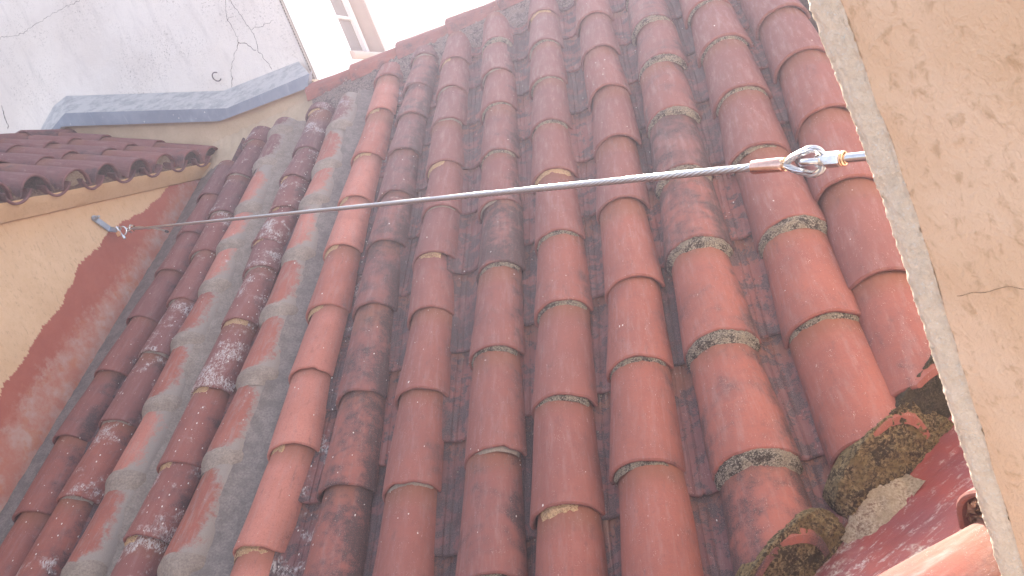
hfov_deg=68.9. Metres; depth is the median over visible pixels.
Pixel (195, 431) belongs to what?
cover tile
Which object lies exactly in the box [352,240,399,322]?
cover tile
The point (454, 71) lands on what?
cover tile
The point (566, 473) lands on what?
cover tile
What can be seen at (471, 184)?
channel tile
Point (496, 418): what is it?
cover tile
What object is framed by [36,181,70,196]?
channel tile
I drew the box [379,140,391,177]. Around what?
channel tile
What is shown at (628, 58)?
channel tile
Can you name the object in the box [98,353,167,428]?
cover tile
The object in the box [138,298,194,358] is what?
cover tile
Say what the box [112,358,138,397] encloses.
channel tile
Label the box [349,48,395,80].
ridge cap tile
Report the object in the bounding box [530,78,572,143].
cover tile
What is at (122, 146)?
cover tile
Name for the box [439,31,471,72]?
cover tile
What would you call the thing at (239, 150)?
channel tile
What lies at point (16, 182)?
cover tile
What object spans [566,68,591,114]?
channel tile
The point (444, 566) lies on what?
channel tile
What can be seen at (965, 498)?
sill tile
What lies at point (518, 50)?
channel tile
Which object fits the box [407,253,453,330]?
cover tile
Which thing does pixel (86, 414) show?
cover tile
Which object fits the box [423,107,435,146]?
channel tile
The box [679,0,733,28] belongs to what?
cover tile
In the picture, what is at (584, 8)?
cover tile
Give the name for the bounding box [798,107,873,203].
cover tile
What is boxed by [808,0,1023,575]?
wall
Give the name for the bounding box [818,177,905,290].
cover tile
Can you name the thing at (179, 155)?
cover tile
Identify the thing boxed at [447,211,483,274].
channel tile
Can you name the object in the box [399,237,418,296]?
channel tile
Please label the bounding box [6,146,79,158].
cover tile
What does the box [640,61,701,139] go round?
cover tile
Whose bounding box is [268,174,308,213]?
cover tile
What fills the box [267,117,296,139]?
cover tile
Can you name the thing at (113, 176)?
channel tile
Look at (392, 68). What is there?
cover tile
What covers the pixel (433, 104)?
channel tile
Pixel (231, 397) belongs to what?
channel tile
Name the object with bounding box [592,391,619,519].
channel tile
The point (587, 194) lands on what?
channel tile
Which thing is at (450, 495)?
channel tile
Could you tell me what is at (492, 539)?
cover tile
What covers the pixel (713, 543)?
channel tile
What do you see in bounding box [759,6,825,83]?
cover tile
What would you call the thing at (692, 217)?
cover tile
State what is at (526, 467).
channel tile
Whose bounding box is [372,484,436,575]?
cover tile
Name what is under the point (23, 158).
cover tile
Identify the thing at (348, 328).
channel tile
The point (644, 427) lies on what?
cover tile
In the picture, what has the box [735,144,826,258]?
cover tile
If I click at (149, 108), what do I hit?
zinc flashing
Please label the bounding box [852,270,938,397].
cover tile
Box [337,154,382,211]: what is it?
cover tile
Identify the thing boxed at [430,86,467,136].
cover tile
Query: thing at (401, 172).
cover tile
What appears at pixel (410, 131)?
cover tile
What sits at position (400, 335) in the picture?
channel tile
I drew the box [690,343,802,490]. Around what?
cover tile
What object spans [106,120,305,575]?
grout fillet
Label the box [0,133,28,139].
ridge cap tile
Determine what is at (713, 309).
cover tile
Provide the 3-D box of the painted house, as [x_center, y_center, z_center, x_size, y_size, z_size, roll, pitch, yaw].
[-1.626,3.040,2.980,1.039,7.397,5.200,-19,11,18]
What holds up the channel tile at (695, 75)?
on the roof deck
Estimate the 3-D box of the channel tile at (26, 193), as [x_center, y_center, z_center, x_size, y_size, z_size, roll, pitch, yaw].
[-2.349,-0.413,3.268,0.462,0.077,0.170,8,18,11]
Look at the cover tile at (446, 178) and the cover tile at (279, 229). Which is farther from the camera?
the cover tile at (279, 229)
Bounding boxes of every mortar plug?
[735,508,845,575]
[822,401,953,518]
[895,355,950,417]
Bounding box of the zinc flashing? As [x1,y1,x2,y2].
[41,61,311,129]
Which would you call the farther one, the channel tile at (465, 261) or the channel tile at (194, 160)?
the channel tile at (194, 160)
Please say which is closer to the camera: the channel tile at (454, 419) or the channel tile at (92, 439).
the channel tile at (454, 419)
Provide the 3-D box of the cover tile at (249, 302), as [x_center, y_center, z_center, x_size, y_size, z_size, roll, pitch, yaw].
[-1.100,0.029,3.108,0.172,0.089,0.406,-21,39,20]
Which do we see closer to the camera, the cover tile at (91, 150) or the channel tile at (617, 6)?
the channel tile at (617, 6)
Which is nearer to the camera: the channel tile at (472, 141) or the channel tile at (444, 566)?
the channel tile at (444, 566)
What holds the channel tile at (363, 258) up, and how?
on the roof deck
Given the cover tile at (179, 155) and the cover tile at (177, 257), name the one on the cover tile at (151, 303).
the cover tile at (177, 257)
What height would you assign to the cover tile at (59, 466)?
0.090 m
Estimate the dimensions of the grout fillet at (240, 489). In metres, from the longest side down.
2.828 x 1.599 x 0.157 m
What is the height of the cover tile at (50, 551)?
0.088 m
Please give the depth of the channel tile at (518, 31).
3.86 m
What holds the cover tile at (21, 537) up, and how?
on the wall fillet at (7, 512)
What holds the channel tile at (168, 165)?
on the painted house
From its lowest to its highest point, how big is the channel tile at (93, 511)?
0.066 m
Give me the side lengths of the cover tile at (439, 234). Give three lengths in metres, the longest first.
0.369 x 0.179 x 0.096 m
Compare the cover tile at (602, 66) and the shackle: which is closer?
the cover tile at (602, 66)
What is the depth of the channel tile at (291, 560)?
2.08 m
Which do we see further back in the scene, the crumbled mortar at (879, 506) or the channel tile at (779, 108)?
the channel tile at (779, 108)
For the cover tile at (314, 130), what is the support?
on the cover tile at (302, 162)
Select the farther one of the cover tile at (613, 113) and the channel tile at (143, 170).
the channel tile at (143, 170)
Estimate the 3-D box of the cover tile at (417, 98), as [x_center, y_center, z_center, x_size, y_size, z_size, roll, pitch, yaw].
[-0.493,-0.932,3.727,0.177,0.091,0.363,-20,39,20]
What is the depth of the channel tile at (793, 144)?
2.34 m
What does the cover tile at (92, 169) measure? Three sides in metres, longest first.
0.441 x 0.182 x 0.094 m
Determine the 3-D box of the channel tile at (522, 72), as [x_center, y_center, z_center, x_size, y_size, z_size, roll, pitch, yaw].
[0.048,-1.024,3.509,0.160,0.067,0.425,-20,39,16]
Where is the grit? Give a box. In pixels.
[306,5,827,565]
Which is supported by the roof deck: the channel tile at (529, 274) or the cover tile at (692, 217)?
the channel tile at (529, 274)
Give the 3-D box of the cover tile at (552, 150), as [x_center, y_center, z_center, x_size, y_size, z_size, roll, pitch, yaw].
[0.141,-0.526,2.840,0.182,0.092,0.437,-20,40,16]
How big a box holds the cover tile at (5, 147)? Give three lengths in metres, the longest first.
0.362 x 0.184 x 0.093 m
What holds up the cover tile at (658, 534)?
on the channel tile at (613, 550)
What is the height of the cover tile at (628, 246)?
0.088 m
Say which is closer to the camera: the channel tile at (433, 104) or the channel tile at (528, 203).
the channel tile at (528, 203)
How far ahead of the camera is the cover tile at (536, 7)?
3.74 m
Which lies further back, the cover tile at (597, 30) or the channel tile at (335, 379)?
the cover tile at (597, 30)
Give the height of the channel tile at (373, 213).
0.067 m
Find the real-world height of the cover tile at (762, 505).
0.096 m
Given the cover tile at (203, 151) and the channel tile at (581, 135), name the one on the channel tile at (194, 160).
the cover tile at (203, 151)
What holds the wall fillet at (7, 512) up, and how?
attached to the painted house
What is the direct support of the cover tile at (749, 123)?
on the channel tile at (793, 144)
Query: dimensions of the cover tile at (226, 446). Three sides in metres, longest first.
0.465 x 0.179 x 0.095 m
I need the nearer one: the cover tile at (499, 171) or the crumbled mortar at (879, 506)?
the crumbled mortar at (879, 506)
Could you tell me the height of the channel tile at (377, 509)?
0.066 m
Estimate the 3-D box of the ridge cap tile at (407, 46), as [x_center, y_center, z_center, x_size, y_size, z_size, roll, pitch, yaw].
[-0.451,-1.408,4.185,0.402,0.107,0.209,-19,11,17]
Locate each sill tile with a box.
[878,518,1000,575]
[956,487,976,528]
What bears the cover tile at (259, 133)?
on the cover tile at (246, 159)
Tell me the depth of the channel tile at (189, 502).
2.44 m
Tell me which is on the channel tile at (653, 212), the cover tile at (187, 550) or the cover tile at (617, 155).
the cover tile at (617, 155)
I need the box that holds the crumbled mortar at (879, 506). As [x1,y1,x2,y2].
[841,474,925,543]
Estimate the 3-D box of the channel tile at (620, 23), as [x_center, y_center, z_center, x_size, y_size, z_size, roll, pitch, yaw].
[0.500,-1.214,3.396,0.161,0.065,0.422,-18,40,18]
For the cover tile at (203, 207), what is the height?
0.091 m
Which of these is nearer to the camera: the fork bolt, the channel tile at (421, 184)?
the fork bolt
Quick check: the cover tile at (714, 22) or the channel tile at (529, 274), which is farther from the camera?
the cover tile at (714, 22)
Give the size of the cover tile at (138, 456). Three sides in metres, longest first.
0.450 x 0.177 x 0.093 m
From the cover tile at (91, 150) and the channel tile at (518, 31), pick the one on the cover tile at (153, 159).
the cover tile at (91, 150)
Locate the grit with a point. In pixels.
(534, 331)
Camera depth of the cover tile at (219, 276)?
3.30 m
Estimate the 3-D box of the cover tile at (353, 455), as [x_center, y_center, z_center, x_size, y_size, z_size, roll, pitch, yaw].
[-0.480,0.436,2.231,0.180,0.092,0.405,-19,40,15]
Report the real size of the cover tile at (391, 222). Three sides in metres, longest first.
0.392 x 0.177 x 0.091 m
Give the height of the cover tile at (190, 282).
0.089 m
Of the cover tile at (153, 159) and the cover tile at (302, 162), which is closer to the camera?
the cover tile at (302, 162)
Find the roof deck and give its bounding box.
[799,0,818,33]
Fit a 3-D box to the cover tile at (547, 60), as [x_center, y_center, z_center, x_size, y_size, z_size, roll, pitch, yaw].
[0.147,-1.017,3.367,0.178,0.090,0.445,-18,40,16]
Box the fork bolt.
[798,149,894,167]
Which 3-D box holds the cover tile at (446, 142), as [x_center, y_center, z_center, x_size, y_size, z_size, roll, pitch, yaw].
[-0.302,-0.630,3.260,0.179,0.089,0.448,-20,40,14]
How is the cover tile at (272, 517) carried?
on the channel tile at (291, 560)
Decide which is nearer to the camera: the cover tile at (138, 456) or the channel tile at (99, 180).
the cover tile at (138, 456)
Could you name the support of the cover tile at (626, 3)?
on the channel tile at (674, 6)
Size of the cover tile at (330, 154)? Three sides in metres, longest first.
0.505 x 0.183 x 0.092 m
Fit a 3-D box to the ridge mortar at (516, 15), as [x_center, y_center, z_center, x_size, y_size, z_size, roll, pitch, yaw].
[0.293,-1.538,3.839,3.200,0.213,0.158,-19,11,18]
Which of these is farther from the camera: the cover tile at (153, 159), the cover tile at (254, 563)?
the cover tile at (153, 159)
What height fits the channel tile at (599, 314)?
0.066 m
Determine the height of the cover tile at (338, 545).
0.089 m
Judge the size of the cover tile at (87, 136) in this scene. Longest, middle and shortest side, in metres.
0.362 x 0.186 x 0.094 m
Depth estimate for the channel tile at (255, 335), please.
2.94 m
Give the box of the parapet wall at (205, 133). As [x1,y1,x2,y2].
[65,79,318,144]
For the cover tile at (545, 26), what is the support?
on the cover tile at (547, 60)
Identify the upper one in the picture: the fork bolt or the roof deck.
the roof deck
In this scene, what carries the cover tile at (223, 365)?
on the channel tile at (231, 397)
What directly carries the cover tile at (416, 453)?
on the cover tile at (406, 543)
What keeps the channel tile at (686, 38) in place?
on the roof deck
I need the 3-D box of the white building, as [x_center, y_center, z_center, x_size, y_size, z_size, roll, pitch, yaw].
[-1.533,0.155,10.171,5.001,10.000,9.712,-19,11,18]
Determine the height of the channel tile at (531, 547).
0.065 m
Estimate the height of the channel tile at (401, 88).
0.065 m
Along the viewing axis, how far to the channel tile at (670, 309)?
2.05 m
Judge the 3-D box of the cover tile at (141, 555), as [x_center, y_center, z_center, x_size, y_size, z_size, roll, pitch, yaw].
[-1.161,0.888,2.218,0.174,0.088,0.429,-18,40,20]
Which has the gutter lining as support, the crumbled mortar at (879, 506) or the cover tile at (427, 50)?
the crumbled mortar at (879, 506)
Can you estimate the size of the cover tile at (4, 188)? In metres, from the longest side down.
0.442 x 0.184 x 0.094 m
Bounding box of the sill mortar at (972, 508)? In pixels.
[965,498,981,523]
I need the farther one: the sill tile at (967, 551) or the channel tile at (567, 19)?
the channel tile at (567, 19)
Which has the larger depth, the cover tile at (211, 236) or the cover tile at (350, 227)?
the cover tile at (211, 236)
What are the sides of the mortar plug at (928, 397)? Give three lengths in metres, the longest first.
0.364 x 0.223 x 0.094 m
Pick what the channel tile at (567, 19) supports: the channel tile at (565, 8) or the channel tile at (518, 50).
the channel tile at (565, 8)
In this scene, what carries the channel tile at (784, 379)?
on the roof deck
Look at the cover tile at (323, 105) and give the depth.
4.19 m
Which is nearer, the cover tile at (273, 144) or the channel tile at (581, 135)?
the channel tile at (581, 135)
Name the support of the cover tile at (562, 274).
on the cover tile at (564, 366)
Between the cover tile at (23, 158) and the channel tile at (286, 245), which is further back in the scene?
the cover tile at (23, 158)
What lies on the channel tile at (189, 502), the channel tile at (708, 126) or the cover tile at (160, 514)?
the cover tile at (160, 514)
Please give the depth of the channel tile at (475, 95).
3.50 m
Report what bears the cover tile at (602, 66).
on the channel tile at (581, 135)
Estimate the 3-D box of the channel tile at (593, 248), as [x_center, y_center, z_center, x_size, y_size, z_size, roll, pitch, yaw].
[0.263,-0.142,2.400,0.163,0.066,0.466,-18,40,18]
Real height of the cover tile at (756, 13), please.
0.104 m
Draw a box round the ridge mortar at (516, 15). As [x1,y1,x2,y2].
[312,0,572,109]
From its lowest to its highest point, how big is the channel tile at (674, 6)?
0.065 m
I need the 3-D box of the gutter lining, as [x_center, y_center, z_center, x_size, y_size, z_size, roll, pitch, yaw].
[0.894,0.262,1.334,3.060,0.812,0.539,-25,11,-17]
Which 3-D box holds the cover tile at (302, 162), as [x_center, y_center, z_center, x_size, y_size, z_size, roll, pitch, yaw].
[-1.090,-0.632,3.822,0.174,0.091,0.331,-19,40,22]
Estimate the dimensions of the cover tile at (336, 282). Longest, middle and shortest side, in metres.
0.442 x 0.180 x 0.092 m
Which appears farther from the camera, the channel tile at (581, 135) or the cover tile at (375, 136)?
the cover tile at (375, 136)
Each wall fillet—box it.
[0,165,217,545]
[201,100,311,177]
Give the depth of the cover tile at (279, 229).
3.40 m
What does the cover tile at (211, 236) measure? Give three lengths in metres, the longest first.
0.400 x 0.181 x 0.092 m
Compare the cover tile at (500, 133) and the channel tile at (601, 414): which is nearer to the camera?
the channel tile at (601, 414)
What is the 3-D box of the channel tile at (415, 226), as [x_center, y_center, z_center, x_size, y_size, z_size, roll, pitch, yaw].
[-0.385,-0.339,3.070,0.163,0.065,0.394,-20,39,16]
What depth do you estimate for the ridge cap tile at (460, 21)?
4.04 m
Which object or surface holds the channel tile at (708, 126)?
on the roof deck
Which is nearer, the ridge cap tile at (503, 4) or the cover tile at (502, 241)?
the cover tile at (502, 241)
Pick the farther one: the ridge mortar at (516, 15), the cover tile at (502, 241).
the ridge mortar at (516, 15)
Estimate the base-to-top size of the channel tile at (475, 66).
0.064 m
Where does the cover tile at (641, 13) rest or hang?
on the cover tile at (658, 41)
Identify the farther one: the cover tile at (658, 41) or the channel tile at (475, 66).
the channel tile at (475, 66)
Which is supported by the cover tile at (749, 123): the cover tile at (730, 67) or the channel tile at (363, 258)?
the cover tile at (730, 67)
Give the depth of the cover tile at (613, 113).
2.75 m
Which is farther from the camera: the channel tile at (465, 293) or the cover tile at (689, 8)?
the cover tile at (689, 8)
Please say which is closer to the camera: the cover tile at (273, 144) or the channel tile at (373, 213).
the channel tile at (373, 213)
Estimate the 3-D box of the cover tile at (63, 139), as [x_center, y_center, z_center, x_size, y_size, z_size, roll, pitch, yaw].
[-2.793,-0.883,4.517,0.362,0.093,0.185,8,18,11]
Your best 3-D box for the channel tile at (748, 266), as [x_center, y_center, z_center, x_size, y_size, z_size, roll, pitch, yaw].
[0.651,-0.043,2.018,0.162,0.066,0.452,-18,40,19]
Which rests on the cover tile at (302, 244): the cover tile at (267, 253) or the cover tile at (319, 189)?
the cover tile at (319, 189)
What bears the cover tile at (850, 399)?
on the channel tile at (814, 474)
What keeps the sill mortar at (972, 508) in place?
on the sill tile at (967, 551)
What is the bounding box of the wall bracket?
[91,215,121,231]
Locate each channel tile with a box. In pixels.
[0,187,32,204]
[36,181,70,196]
[70,504,99,555]
[76,174,104,189]
[83,427,99,455]
[107,169,135,182]
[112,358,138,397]
[139,164,162,177]
[163,160,187,171]
[165,476,200,550]
[191,156,210,166]
[219,386,236,425]
[232,138,244,161]
[243,325,259,364]
[267,264,280,300]
[269,502,320,575]
[282,217,298,256]
[298,410,337,503]
[326,337,349,411]
[343,275,361,337]
[357,223,373,274]
[362,466,386,575]
[368,178,382,223]
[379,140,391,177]
[379,370,400,465]
[389,105,400,139]
[389,295,410,372]
[397,80,405,105]
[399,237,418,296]
[408,189,426,239]
[416,146,429,191]
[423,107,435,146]
[430,75,439,108]
[434,440,465,556]
[434,555,456,575]
[442,351,471,442]
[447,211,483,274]
[450,270,477,353]
[457,166,480,214]
[461,115,484,169]
[462,82,484,125]
[469,54,484,88]
[471,45,481,56]
[507,29,529,60]
[510,19,530,34]
[513,57,530,96]
[516,92,532,140]
[516,138,531,187]
[520,324,537,416]
[521,193,535,245]
[521,243,536,325]
[521,416,537,540]
[526,538,536,575]
[558,0,573,10]
[559,6,580,39]
[561,28,580,72]
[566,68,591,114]
[568,99,593,162]
[574,159,595,217]
[582,215,604,298]
[590,295,610,393]
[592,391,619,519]
[602,516,621,575]
[608,0,625,12]
[611,8,636,45]
[616,37,637,84]
[629,82,645,129]
[636,129,653,190]
[644,190,663,267]
[660,268,685,366]
[665,0,681,19]
[670,364,717,497]
[674,17,694,56]
[680,53,708,103]
[690,491,733,575]
[695,100,724,165]
[711,162,751,240]
[728,235,780,338]
[729,0,749,28]
[745,27,768,69]
[758,334,824,461]
[760,68,788,123]
[780,122,806,181]
[800,455,849,526]
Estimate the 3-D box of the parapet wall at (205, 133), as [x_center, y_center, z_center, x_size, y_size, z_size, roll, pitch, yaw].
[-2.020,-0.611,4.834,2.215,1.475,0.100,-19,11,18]
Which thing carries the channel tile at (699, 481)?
on the roof deck
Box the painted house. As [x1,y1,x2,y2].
[0,161,210,511]
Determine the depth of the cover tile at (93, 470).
2.72 m
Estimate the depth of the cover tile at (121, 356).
3.24 m
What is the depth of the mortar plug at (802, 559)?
1.44 m
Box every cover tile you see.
[0,138,59,147]
[0,143,23,152]
[0,152,54,164]
[0,163,91,189]
[0,171,52,196]
[0,182,12,198]
[0,511,49,575]
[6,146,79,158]
[12,435,87,522]
[16,498,93,575]
[28,135,81,143]
[36,158,120,182]
[45,143,116,154]
[52,370,124,444]
[56,421,135,504]
[58,132,111,140]
[60,489,133,575]
[62,153,151,176]
[68,139,137,150]
[94,316,157,377]
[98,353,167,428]
[99,137,165,146]
[102,149,175,170]
[104,411,171,495]
[110,535,167,575]
[123,462,200,545]
[124,146,201,166]
[126,269,182,324]
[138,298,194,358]
[142,344,193,418]
[153,142,217,161]
[154,232,199,276]
[156,387,229,473]
[157,464,232,575]
[166,250,215,308]
[170,292,219,353]
[176,194,217,240]
[188,212,233,264]
[190,321,257,396]
[196,160,233,202]
[198,248,236,297]
[201,385,263,477]
[206,175,250,219]
[216,212,252,255]
[221,267,276,329]
[224,139,265,183]
[230,547,274,575]
[233,443,315,562]
[234,165,271,215]
[236,315,286,389]
[242,126,270,149]
[242,239,282,280]
[251,206,298,248]
[252,133,284,174]
[259,260,305,327]
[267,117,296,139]
[267,367,330,460]
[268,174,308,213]
[279,147,318,186]
[281,204,321,266]
[288,305,348,384]
[292,108,331,158]
[298,168,334,215]
[303,485,372,575]
[305,102,334,121]
[306,244,360,324]
[311,129,345,178]
[316,390,385,503]
[323,196,371,260]
[325,92,356,134]
[335,303,393,411]
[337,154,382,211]
[351,108,393,167]
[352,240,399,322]
[365,74,399,122]
[365,191,412,257]
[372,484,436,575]
[374,62,403,89]
[377,149,418,208]
[382,388,443,502]
[386,112,426,163]
[394,307,452,410]
[395,83,432,128]
[402,53,438,99]
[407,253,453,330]
[410,45,438,68]
[412,206,459,270]
[421,160,462,223]
[425,120,464,183]
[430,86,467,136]
[435,57,469,105]
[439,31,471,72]
[455,446,527,575]
[464,351,526,469]
[469,265,524,370]
[476,196,525,284]
[477,150,522,223]
[479,104,520,171]
[480,42,514,90]
[480,69,517,124]
[481,11,513,56]
[527,0,560,31]
[528,11,564,62]
[529,41,567,99]
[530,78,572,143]
[530,399,605,529]
[531,119,578,194]
[531,301,597,418]
[534,172,585,255]
[534,233,593,327]
[535,505,607,575]
[576,0,613,37]
[580,13,620,70]
[584,46,631,111]
[593,85,641,162]
[596,135,650,224]
[600,197,665,304]
[606,276,673,382]
[609,356,685,486]
[618,462,703,575]
[625,0,628,10]
[628,0,674,45]
[637,19,688,84]
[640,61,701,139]
[650,114,714,200]
[660,176,734,275]
[672,247,761,368]
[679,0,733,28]
[690,0,753,67]
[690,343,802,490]
[703,39,772,119]
[718,89,791,178]
[720,465,829,575]
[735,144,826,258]
[739,0,810,39]
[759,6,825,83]
[763,228,860,348]
[778,49,845,141]
[789,312,929,470]
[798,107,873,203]
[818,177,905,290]
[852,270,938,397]
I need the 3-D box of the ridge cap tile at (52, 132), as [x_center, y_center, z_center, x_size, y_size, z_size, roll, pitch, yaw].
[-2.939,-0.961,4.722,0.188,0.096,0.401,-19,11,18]
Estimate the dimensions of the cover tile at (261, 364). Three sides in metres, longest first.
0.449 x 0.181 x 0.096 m
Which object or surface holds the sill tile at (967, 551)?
on the gutter lining
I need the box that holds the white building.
[0,0,491,133]
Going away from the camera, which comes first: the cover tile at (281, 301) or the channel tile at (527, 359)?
the channel tile at (527, 359)
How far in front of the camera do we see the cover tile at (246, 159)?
4.14 m
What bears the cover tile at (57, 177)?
on the channel tile at (45, 190)
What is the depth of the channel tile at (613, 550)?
1.67 m
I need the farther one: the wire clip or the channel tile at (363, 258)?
the wire clip
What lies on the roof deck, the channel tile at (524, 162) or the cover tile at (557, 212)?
the channel tile at (524, 162)
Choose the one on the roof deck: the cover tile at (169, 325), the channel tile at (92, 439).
the channel tile at (92, 439)
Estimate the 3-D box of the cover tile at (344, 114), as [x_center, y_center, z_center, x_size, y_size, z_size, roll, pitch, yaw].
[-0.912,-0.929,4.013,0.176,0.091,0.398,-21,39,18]
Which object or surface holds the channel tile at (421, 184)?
on the roof deck
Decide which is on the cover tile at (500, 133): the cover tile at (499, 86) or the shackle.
the cover tile at (499, 86)
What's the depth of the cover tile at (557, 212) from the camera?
2.50 m
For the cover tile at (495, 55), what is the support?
on the cover tile at (499, 86)
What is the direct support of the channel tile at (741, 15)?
on the roof deck
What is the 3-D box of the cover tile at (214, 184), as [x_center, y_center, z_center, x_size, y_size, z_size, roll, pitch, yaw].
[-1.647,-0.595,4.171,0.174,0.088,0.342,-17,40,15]
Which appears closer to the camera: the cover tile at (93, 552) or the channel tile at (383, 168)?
the cover tile at (93, 552)
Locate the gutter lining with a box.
[814,415,973,575]
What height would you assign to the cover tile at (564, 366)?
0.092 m
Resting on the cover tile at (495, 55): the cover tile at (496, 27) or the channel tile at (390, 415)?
the cover tile at (496, 27)
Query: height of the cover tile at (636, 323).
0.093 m
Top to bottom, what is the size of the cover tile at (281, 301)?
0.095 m
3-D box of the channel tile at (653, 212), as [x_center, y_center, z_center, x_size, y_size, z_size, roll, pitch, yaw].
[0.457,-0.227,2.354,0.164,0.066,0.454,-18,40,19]
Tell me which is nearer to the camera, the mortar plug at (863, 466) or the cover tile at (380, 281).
the mortar plug at (863, 466)
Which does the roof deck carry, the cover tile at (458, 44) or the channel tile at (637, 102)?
the channel tile at (637, 102)
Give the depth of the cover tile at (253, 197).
3.76 m
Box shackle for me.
[115,226,127,239]
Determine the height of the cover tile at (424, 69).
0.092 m
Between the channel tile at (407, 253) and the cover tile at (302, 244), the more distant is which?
the cover tile at (302, 244)
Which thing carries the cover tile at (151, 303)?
on the channel tile
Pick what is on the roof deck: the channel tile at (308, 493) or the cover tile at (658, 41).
the channel tile at (308, 493)
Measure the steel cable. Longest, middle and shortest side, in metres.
3.522 x 0.493 x 0.025 m
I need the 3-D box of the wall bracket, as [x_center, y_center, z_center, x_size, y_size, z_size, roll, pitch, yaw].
[-1.988,-0.318,3.677,0.085,0.122,0.082,-19,11,18]
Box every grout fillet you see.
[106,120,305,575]
[190,89,373,575]
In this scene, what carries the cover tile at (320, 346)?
on the cover tile at (301, 419)
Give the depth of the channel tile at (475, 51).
3.93 m
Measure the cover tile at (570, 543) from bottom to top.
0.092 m
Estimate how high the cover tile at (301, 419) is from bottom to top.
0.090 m
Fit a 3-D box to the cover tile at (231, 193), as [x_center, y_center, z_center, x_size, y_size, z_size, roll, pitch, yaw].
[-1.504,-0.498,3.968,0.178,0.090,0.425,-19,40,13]
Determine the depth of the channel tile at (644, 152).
2.62 m
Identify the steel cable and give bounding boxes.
[131,145,826,232]
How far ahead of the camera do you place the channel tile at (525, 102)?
3.21 m
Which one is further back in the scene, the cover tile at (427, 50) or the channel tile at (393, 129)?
the cover tile at (427, 50)
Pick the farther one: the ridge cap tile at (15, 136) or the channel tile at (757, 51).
the ridge cap tile at (15, 136)
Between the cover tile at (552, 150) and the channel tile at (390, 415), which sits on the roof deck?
the channel tile at (390, 415)
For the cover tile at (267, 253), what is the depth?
3.25 m
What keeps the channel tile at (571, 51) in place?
on the roof deck
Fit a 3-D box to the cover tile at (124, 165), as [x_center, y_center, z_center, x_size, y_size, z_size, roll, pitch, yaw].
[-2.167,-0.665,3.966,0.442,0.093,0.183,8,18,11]
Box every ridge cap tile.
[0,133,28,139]
[16,128,76,135]
[305,69,350,100]
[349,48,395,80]
[395,24,446,58]
[445,0,499,34]
[497,0,522,10]
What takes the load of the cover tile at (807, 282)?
on the channel tile
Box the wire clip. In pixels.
[127,224,134,232]
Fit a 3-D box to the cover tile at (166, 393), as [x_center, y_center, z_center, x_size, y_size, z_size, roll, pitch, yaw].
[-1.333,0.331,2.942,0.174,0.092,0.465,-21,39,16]
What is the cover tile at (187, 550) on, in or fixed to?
on the cover tile
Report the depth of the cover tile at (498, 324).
2.27 m
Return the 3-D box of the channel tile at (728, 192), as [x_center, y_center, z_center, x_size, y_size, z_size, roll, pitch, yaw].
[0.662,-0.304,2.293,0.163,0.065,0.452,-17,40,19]
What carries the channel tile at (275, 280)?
on the roof deck
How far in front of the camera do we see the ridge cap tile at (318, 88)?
4.32 m
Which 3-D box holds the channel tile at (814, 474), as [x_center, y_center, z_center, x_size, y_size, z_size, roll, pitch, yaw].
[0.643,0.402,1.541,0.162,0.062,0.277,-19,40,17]
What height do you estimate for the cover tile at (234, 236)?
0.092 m
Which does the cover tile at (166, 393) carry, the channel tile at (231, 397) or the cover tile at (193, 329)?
the cover tile at (193, 329)
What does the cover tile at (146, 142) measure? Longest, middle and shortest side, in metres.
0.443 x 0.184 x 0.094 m
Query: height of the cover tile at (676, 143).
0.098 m
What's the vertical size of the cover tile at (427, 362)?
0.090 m
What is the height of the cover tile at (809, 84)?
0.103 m
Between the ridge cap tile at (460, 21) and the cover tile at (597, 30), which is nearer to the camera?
the cover tile at (597, 30)
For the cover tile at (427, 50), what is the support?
on the cover tile at (424, 69)
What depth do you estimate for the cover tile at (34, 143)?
4.25 m
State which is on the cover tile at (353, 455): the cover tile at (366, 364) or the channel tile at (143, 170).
the cover tile at (366, 364)

